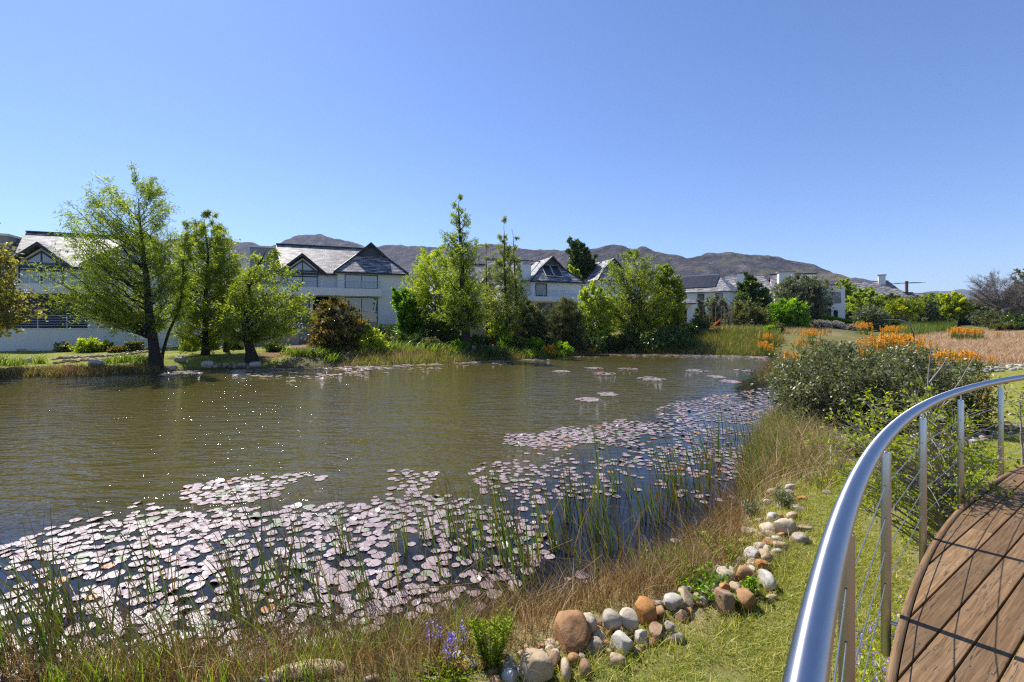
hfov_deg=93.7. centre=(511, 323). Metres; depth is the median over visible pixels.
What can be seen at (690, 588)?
stone
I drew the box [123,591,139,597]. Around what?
lily pad
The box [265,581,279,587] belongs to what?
lily pad
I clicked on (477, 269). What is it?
villa
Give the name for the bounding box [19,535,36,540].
lily pad
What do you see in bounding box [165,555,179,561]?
lily pad
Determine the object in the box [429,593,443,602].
lily pad
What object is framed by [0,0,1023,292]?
sky
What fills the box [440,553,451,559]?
lily pad
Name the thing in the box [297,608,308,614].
lily pad
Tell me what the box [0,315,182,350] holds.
terrace wall
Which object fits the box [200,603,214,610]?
lily pad
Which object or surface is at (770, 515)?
stone
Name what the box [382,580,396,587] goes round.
lily pad
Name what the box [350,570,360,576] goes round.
lily pad
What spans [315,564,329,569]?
lily pad
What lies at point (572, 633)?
stone
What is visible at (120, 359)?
strappy plant
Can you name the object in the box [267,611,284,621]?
lily pad
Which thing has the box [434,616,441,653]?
purple flower
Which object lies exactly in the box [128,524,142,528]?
lily pad
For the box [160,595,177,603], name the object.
lily pad
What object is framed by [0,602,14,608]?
lily pad
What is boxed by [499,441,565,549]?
reed clump
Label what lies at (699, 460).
reed clump
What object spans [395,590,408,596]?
lily pad
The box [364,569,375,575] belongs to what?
lily pad
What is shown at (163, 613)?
lily pad
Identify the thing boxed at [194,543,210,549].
lily pad
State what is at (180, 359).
stone
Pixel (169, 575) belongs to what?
lily pad
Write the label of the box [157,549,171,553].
lily pad
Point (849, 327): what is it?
shrub
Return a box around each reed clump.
[0,489,128,626]
[0,510,92,658]
[0,521,138,680]
[0,527,31,633]
[0,529,182,671]
[0,573,62,676]
[4,497,189,638]
[32,557,179,664]
[64,480,193,616]
[93,537,248,651]
[119,560,223,674]
[166,504,309,586]
[180,501,288,627]
[199,469,355,622]
[203,541,305,643]
[206,460,300,603]
[240,484,343,595]
[252,505,377,632]
[310,477,376,555]
[329,520,396,607]
[360,508,417,589]
[364,475,426,557]
[388,473,435,541]
[389,458,485,543]
[408,490,454,581]
[423,441,498,545]
[431,500,473,559]
[438,452,535,537]
[445,484,494,573]
[452,445,576,579]
[472,491,537,597]
[496,478,570,574]
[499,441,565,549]
[513,448,604,524]
[515,461,596,552]
[553,513,581,569]
[556,453,601,536]
[558,432,636,507]
[562,502,632,574]
[563,414,659,501]
[565,418,645,515]
[572,460,653,562]
[595,432,631,492]
[606,494,643,576]
[608,436,695,530]
[616,446,671,526]
[632,446,702,511]
[640,426,728,503]
[642,422,739,508]
[643,423,683,480]
[657,423,697,482]
[672,421,747,493]
[673,455,720,510]
[680,399,750,468]
[689,419,727,478]
[693,394,734,458]
[697,401,733,447]
[710,393,745,437]
[711,397,765,457]
[718,405,755,469]
[723,388,760,447]
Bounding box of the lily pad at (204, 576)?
[194,574,208,580]
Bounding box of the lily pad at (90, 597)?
[84,594,99,599]
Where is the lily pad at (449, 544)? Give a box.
[439,541,451,547]
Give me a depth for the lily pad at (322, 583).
5.52 m
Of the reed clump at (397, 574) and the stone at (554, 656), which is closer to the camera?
the stone at (554, 656)
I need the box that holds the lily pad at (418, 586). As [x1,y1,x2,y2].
[416,583,428,590]
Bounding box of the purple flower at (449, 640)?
[447,630,454,660]
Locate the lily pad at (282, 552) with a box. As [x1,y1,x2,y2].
[274,547,289,553]
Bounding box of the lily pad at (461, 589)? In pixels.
[454,586,465,591]
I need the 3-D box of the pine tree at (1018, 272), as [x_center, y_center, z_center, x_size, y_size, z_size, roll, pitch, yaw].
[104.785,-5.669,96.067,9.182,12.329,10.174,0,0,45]
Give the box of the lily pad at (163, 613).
[147,612,170,623]
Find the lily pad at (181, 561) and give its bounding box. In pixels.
[171,559,186,564]
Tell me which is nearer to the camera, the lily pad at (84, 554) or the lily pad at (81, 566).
the lily pad at (81, 566)
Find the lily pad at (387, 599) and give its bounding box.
[382,595,401,606]
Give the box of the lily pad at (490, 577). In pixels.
[486,574,497,580]
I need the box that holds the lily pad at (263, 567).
[257,564,271,571]
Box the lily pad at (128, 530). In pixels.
[121,529,135,532]
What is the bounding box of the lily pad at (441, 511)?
[434,509,446,513]
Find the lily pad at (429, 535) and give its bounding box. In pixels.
[422,534,431,538]
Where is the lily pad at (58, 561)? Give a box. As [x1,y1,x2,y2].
[51,558,66,563]
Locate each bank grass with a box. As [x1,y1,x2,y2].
[341,346,607,366]
[607,323,783,355]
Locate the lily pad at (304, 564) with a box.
[290,563,307,568]
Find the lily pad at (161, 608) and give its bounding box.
[157,604,172,611]
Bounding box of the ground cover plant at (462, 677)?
[410,647,479,681]
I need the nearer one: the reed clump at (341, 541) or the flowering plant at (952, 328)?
the reed clump at (341, 541)
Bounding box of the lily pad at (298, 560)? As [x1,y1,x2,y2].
[285,558,300,565]
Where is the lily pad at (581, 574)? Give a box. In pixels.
[575,570,588,578]
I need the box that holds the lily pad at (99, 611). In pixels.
[96,607,117,616]
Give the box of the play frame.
[711,306,729,326]
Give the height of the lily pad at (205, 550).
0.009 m
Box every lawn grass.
[1,347,294,375]
[942,369,1023,414]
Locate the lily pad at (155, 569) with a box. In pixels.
[148,565,162,571]
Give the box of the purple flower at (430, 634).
[426,621,433,655]
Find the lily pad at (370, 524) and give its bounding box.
[363,522,375,526]
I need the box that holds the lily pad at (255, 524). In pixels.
[248,521,260,526]
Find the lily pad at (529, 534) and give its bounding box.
[525,531,534,535]
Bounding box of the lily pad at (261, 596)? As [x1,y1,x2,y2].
[246,593,263,600]
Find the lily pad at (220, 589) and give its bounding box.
[215,584,229,593]
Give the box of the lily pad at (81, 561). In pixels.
[72,558,88,563]
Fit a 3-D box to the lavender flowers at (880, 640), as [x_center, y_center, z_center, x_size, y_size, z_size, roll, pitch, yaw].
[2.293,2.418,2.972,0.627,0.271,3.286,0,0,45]
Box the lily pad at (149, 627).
[138,622,156,632]
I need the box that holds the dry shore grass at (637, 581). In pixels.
[0,400,850,681]
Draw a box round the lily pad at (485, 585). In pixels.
[481,580,494,588]
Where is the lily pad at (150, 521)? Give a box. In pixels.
[139,520,153,524]
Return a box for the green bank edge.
[0,361,156,376]
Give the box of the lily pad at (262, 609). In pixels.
[261,604,274,612]
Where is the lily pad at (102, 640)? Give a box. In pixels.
[91,633,113,644]
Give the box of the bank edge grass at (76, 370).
[0,360,160,377]
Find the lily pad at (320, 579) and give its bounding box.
[311,575,322,582]
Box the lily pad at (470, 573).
[466,569,475,575]
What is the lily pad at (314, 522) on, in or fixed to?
on the pond water
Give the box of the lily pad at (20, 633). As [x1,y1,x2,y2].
[9,627,30,636]
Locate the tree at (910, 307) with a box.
[883,296,929,322]
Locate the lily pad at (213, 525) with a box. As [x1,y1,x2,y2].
[208,523,221,527]
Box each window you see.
[18,250,63,283]
[98,296,141,326]
[99,269,142,284]
[281,297,309,322]
[287,260,317,286]
[345,274,377,288]
[345,297,377,322]
[535,283,546,295]
[537,303,563,321]
[601,282,610,293]
[697,294,703,300]
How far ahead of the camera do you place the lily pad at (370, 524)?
7.15 m
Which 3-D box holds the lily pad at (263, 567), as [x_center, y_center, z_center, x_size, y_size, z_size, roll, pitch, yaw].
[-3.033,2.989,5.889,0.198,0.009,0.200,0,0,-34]
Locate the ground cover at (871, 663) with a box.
[857,592,1019,681]
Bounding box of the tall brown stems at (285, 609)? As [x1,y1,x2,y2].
[0,432,763,681]
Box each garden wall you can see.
[220,333,298,346]
[469,322,498,337]
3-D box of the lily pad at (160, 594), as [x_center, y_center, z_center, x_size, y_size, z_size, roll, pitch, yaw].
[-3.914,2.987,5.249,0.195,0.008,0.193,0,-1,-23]
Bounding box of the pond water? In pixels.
[0,353,816,681]
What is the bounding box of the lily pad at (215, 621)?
[196,620,218,631]
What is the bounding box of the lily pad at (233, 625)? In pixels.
[226,621,237,627]
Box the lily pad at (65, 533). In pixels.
[58,530,73,535]
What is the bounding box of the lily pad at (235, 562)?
[223,560,239,566]
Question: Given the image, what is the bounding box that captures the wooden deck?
[885,465,1023,681]
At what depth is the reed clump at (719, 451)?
10.64 m
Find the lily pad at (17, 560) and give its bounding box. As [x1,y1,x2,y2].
[9,557,26,562]
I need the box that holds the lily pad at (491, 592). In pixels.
[487,589,500,597]
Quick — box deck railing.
[781,374,1023,681]
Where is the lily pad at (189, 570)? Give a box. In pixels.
[180,567,197,573]
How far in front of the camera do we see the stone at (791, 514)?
6.46 m
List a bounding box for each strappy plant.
[0,352,19,365]
[3,359,25,366]
[6,357,32,364]
[26,353,50,363]
[99,356,113,363]
[107,351,135,363]
[116,353,136,362]
[128,352,147,362]
[134,355,148,364]
[280,346,299,354]
[289,346,313,356]
[289,347,311,356]
[303,349,316,356]
[313,348,327,356]
[323,353,341,361]
[327,352,345,361]
[386,341,404,350]
[389,340,408,348]
[411,342,427,350]
[426,342,447,352]
[449,344,469,354]
[516,348,537,358]
[525,346,544,357]
[546,347,562,356]
[552,348,567,356]
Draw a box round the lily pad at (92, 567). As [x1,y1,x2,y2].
[84,564,98,569]
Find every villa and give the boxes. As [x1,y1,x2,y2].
[0,230,203,336]
[248,242,408,341]
[427,262,503,328]
[483,256,585,329]
[581,254,643,326]
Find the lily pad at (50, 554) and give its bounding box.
[37,552,57,559]
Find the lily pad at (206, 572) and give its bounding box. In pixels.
[202,569,216,574]
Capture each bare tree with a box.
[963,270,1023,315]
[993,283,1023,314]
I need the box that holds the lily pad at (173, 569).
[161,567,176,573]
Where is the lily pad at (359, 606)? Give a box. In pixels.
[353,602,362,609]
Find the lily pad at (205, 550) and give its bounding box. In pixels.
[200,547,213,552]
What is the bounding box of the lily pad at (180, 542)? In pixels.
[172,539,186,544]
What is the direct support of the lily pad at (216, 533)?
on the pond water
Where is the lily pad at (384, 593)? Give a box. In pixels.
[374,591,386,598]
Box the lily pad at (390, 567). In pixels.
[382,565,393,570]
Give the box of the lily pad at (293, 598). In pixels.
[280,597,294,604]
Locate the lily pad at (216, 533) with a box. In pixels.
[211,531,225,535]
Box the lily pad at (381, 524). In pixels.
[374,522,387,526]
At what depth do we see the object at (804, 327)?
58.75 m
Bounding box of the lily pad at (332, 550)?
[326,548,339,554]
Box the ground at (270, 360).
[0,324,1023,681]
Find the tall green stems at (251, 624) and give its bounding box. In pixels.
[0,542,517,681]
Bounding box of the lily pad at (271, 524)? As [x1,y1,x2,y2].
[269,522,281,526]
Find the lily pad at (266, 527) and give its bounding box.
[259,525,271,530]
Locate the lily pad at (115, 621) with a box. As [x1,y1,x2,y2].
[102,616,122,626]
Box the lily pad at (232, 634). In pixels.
[224,629,240,638]
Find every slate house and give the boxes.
[654,274,737,320]
[725,272,772,301]
[768,271,844,318]
[828,284,851,290]
[851,274,908,300]
[894,281,938,298]
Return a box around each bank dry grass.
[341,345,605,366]
[619,326,781,354]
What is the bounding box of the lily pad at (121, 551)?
[114,549,131,554]
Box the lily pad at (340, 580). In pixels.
[331,576,347,583]
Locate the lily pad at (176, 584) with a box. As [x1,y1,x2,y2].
[169,581,185,587]
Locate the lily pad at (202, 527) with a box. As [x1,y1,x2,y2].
[195,525,208,529]
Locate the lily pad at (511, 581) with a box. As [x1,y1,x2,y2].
[508,579,521,585]
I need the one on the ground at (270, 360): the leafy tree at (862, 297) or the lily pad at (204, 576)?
the leafy tree at (862, 297)
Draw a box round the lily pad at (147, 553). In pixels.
[144,550,158,555]
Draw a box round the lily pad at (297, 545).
[293,542,305,547]
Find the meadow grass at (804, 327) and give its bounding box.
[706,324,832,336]
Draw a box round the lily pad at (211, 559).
[204,557,218,562]
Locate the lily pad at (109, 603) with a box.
[96,597,118,606]
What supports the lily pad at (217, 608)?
on the pond water
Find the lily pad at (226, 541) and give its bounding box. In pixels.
[220,538,234,543]
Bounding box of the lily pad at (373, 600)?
[362,599,381,610]
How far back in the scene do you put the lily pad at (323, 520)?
7.26 m
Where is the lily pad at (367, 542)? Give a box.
[362,540,375,545]
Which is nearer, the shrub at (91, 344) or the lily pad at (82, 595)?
the lily pad at (82, 595)
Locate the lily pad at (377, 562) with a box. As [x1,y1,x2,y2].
[367,559,380,566]
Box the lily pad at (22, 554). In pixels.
[9,552,30,558]
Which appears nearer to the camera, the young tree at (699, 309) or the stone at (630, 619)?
the stone at (630, 619)
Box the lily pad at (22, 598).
[12,595,27,602]
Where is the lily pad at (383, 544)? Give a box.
[375,541,388,547]
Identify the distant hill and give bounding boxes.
[852,277,903,291]
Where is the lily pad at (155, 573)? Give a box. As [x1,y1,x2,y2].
[149,571,159,577]
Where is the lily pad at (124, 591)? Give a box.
[117,589,131,594]
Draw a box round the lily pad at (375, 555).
[371,551,385,558]
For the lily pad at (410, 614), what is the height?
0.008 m
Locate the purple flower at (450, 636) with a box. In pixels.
[449,632,457,667]
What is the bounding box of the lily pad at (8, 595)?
[2,590,23,598]
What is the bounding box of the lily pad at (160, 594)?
[143,592,164,601]
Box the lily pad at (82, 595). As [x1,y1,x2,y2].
[72,593,87,599]
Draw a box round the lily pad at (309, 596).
[304,593,320,601]
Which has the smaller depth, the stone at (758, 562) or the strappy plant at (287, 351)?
the stone at (758, 562)
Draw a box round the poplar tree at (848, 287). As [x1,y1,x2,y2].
[834,278,857,313]
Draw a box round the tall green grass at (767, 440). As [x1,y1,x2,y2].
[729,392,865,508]
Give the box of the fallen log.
[833,440,863,455]
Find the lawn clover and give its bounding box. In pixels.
[589,426,1021,681]
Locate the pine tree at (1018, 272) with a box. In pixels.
[1010,268,1023,309]
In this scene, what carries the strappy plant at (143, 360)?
on the ground at (270, 360)
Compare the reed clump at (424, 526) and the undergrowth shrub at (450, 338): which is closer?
the reed clump at (424, 526)
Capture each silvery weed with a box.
[741,496,762,516]
[769,485,795,507]
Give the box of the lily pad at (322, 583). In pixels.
[316,579,331,586]
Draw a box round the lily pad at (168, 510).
[161,509,175,513]
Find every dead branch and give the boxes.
[883,319,914,346]
[913,342,986,462]
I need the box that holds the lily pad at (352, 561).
[340,559,354,566]
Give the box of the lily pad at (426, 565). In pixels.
[421,561,435,568]
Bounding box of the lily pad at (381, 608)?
[376,607,389,614]
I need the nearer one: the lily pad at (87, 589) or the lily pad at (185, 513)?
the lily pad at (87, 589)
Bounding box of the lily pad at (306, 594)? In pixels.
[298,591,309,597]
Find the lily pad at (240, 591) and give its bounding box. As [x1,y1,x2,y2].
[234,588,248,593]
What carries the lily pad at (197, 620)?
on the pond water
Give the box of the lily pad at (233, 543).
[226,542,238,546]
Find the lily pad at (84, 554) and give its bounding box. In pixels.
[74,551,92,558]
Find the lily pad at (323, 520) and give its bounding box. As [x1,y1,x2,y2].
[318,519,332,523]
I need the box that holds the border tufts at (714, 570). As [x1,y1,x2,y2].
[489,478,812,680]
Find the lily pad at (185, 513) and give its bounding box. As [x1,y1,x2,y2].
[177,511,191,515]
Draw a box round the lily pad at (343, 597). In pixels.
[334,593,350,602]
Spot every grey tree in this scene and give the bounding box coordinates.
[704,294,727,325]
[770,274,839,319]
[908,294,941,322]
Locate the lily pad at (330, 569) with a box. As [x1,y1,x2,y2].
[320,567,336,575]
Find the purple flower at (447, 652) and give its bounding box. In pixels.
[443,639,450,670]
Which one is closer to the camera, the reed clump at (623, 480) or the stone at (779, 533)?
the stone at (779, 533)
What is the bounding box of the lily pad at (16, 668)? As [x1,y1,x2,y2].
[9,663,28,674]
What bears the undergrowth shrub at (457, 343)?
on the ground at (270, 360)
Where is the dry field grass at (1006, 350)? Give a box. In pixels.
[883,329,1023,363]
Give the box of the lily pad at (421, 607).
[416,604,429,611]
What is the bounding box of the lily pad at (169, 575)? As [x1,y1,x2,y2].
[163,571,180,578]
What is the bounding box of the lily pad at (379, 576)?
[376,572,391,580]
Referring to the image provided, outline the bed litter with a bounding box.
[214,347,293,359]
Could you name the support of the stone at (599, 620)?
on the ground at (270, 360)
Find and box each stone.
[88,359,104,365]
[164,365,177,370]
[174,356,186,361]
[201,361,212,367]
[249,361,260,366]
[259,675,279,681]
[272,658,344,680]
[364,674,379,681]
[452,650,462,661]
[454,660,470,673]
[462,654,476,668]
[478,662,485,669]
[489,668,497,674]
[489,675,500,681]
[502,667,518,681]
[504,655,512,663]
[508,662,516,670]
[516,649,523,659]
[520,648,553,681]
[538,643,544,648]
[545,638,554,646]
[545,644,554,650]
[549,650,559,671]
[554,610,590,655]
[560,657,570,681]
[568,652,580,666]
[579,658,591,678]
[583,612,596,634]
[585,636,603,655]
[593,629,603,637]
[595,616,602,626]
[602,608,622,629]
[609,652,626,668]
[610,630,633,655]
[619,607,638,631]
[633,647,641,654]
[634,629,646,646]
[635,596,656,624]
[648,637,656,647]
[649,621,662,642]
[654,600,664,607]
[656,605,667,619]
[663,592,683,611]
[665,620,674,631]
[670,632,685,643]
[674,609,688,623]
[678,586,693,608]
[683,606,692,615]
[686,585,696,591]
[694,601,705,606]
[697,596,707,603]
[699,591,709,601]
[713,587,735,616]
[716,566,736,583]
[719,582,729,589]
[729,581,741,592]
[734,587,755,611]
[736,565,752,580]
[741,526,759,535]
[744,546,758,559]
[753,542,764,549]
[755,559,767,568]
[758,549,772,562]
[758,569,775,590]
[759,522,773,530]
[762,530,773,536]
[762,538,773,546]
[763,499,771,506]
[763,545,770,551]
[765,594,777,600]
[766,512,779,522]
[771,535,782,541]
[771,548,783,553]
[773,518,796,533]
[773,541,788,549]
[777,532,784,538]
[784,484,797,489]
[786,511,796,517]
[790,504,803,510]
[790,532,809,544]
[797,496,807,501]
[799,524,813,531]
[822,490,831,493]
[910,433,947,452]
[968,439,983,444]
[1005,427,1017,430]
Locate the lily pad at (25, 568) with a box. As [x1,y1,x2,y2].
[16,565,30,570]
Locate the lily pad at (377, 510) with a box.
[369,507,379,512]
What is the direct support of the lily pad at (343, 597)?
on the pond water
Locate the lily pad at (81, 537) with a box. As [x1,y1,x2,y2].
[77,534,90,539]
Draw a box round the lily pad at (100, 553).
[89,551,106,556]
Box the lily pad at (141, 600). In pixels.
[126,597,143,604]
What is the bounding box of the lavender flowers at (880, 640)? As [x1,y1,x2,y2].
[855,591,902,681]
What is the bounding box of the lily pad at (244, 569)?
[240,567,249,573]
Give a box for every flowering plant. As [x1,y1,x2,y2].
[547,343,556,355]
[548,349,556,357]
[757,341,773,354]
[758,333,779,344]
[764,345,779,356]
[785,352,799,358]
[792,338,816,354]
[793,328,823,344]
[852,321,867,333]
[856,322,876,334]
[856,331,910,358]
[858,332,913,356]
[882,326,901,334]
[891,334,932,355]
[895,339,925,350]
[903,348,952,368]
[931,349,957,372]
[932,349,962,373]
[935,356,968,380]
[947,327,956,337]
[952,327,963,339]
[958,350,977,369]
[962,328,975,339]
[963,350,982,367]
[966,329,978,339]
[966,352,986,368]
[972,327,983,339]
[987,356,997,366]
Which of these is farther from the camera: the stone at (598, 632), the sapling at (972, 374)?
the sapling at (972, 374)
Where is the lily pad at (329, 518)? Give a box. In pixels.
[326,515,339,519]
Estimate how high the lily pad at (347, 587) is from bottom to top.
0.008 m
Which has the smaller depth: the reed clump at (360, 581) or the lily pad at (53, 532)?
the reed clump at (360, 581)
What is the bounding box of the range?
[923,289,1016,310]
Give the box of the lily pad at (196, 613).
[185,611,201,618]
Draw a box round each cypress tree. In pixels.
[25,161,204,369]
[155,209,255,354]
[161,219,198,361]
[204,247,321,363]
[207,211,241,351]
[426,193,491,350]
[474,243,494,333]
[482,215,527,335]
[503,232,531,335]
[588,246,677,338]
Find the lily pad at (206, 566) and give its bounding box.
[201,562,219,569]
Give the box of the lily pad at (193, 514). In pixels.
[186,512,201,516]
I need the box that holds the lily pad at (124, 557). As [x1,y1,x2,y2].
[115,554,129,559]
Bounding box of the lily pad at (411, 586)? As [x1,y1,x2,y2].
[404,583,416,588]
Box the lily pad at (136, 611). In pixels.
[127,608,146,615]
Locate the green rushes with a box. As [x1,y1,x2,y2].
[898,316,957,334]
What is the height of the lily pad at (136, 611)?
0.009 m
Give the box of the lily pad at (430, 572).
[421,570,433,575]
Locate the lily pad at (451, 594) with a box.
[444,590,458,598]
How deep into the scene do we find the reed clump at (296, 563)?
5.47 m
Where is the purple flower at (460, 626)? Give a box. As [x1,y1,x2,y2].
[459,620,466,651]
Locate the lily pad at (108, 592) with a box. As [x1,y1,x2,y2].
[100,587,121,596]
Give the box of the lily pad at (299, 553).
[292,552,306,558]
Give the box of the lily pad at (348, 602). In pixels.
[340,600,354,606]
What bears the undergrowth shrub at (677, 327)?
on the ground at (270, 360)
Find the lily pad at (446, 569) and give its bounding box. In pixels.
[436,568,448,573]
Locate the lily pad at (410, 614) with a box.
[404,611,416,618]
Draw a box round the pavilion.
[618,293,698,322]
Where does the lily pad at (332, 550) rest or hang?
on the pond water
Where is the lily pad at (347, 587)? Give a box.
[338,581,356,591]
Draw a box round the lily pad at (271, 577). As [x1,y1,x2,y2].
[263,571,275,578]
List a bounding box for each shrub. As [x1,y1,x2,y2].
[52,341,76,351]
[67,335,107,352]
[96,339,113,351]
[105,345,123,352]
[120,344,132,351]
[123,339,145,351]
[178,337,196,350]
[221,341,244,349]
[261,341,286,351]
[302,294,379,351]
[304,344,349,357]
[355,322,393,353]
[374,322,396,336]
[380,333,402,345]
[389,331,409,345]
[390,286,425,336]
[401,332,431,347]
[413,305,460,342]
[417,336,445,348]
[436,330,460,345]
[447,338,470,350]
[471,333,492,347]
[473,342,524,359]
[484,312,515,345]
[493,334,512,350]
[507,334,530,351]
[508,300,551,340]
[526,337,546,350]
[540,336,561,347]
[547,296,589,347]
[549,340,573,354]
[569,339,590,352]
[576,280,621,337]
[583,332,610,351]
[589,338,611,350]
[604,335,622,351]
[615,321,708,353]
[617,333,634,349]
[631,335,650,348]
[648,329,669,342]
[665,324,689,339]
[680,321,700,336]
[689,317,714,329]
[720,299,771,326]
[745,337,995,434]
[764,324,778,331]
[765,297,814,327]
[770,322,785,331]
[804,373,1023,548]
[809,319,832,327]
[822,319,845,329]
[843,323,867,331]
[845,311,854,319]
[849,303,892,330]
[884,318,906,327]
[935,315,964,325]
[960,310,997,324]
[970,311,1017,326]
[986,321,1018,330]
[996,312,1023,322]
[1002,320,1023,329]
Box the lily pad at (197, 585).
[186,581,204,589]
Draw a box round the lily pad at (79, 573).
[67,571,82,576]
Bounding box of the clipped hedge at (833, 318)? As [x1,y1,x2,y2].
[819,314,860,324]
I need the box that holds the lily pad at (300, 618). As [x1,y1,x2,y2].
[293,615,306,622]
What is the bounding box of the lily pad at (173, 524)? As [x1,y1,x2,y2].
[166,522,182,527]
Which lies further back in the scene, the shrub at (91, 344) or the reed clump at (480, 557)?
the shrub at (91, 344)
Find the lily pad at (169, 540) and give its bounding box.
[163,538,175,543]
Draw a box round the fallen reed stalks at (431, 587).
[189,539,602,612]
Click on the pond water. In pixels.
(116, 445)
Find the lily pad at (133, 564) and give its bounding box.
[128,560,145,566]
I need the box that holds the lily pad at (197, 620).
[187,614,209,626]
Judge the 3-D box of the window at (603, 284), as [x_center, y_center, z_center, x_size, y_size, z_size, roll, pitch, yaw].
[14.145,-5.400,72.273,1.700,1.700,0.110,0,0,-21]
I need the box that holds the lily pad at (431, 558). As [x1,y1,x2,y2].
[426,556,440,561]
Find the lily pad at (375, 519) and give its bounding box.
[369,517,380,521]
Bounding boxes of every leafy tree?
[0,242,49,337]
[647,263,688,328]
[845,287,888,314]
[882,292,904,315]
[914,292,942,304]
[927,291,975,323]
[967,298,996,312]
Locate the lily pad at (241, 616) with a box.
[232,612,250,621]
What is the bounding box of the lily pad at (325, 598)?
[321,594,334,602]
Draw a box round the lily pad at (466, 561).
[461,559,471,564]
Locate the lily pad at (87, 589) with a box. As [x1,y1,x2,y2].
[80,585,96,591]
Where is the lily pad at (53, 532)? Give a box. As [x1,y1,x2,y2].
[46,529,62,535]
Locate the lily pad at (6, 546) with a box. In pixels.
[0,544,10,549]
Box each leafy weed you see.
[467,604,516,668]
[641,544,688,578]
[674,561,741,602]
[695,526,753,562]
[742,575,763,594]
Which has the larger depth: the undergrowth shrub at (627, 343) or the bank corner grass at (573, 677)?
the undergrowth shrub at (627, 343)
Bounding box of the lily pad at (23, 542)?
[16,540,36,546]
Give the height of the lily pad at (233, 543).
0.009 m
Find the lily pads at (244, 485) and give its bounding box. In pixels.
[0,353,774,679]
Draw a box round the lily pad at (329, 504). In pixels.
[326,502,337,505]
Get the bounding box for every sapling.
[954,358,997,428]
[967,363,1013,434]
[998,382,1023,464]
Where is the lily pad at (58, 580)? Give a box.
[44,577,67,585]
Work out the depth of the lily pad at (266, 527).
7.02 m
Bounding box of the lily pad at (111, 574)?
[105,569,124,577]
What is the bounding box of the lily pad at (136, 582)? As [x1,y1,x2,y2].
[126,580,142,587]
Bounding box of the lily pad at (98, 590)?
[92,585,109,592]
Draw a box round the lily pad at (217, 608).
[214,603,229,610]
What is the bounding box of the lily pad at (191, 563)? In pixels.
[180,561,195,566]
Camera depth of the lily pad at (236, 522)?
7.23 m
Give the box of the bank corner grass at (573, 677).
[367,647,643,681]
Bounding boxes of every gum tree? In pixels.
[565,236,597,279]
[568,264,584,290]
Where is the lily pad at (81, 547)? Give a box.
[69,545,89,551]
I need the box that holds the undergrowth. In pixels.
[832,441,997,550]
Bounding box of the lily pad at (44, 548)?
[37,545,51,549]
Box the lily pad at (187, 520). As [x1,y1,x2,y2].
[179,518,193,522]
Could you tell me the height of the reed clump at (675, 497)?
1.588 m
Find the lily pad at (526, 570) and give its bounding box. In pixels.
[520,567,534,574]
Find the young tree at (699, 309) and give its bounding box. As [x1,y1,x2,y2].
[693,298,707,320]
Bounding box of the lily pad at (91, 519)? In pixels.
[86,517,102,521]
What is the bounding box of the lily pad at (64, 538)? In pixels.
[57,536,72,541]
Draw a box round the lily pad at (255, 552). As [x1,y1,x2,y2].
[247,550,260,556]
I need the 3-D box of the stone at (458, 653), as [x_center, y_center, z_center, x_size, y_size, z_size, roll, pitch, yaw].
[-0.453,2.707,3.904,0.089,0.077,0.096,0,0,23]
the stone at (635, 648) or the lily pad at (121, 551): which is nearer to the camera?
the stone at (635, 648)
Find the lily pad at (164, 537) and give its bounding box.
[158,535,174,539]
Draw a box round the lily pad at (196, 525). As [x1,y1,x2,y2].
[185,523,199,529]
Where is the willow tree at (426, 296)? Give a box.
[398,243,468,332]
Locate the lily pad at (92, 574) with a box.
[83,571,101,578]
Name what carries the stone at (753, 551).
on the ground at (270, 360)
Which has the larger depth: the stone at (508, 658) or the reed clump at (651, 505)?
the reed clump at (651, 505)
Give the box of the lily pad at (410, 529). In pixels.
[401,527,413,531]
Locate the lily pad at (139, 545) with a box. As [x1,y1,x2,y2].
[133,543,148,548]
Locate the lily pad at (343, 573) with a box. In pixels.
[335,569,350,576]
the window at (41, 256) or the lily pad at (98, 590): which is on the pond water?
the lily pad at (98, 590)
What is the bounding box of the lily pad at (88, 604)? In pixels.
[81,603,95,609]
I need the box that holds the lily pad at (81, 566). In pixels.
[68,564,86,570]
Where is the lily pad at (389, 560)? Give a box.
[385,557,397,563]
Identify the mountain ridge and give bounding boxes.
[163,234,1003,312]
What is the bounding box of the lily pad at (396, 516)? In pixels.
[393,514,404,518]
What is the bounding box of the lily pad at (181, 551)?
[176,549,189,554]
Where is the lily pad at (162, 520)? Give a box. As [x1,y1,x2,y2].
[156,518,170,522]
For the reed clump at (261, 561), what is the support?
in the pond water
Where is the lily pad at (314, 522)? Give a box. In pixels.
[306,520,317,525]
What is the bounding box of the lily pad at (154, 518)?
[146,516,160,520]
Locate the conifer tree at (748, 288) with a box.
[727,272,775,324]
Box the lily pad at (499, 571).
[497,569,510,574]
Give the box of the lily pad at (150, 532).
[142,530,156,535]
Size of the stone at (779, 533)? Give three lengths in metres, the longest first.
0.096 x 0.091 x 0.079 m
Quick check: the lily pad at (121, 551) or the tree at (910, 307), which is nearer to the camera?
the lily pad at (121, 551)
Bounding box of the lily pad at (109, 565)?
[101,562,115,568]
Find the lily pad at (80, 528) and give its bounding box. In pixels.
[72,526,88,531]
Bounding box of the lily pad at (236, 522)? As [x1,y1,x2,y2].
[228,520,242,524]

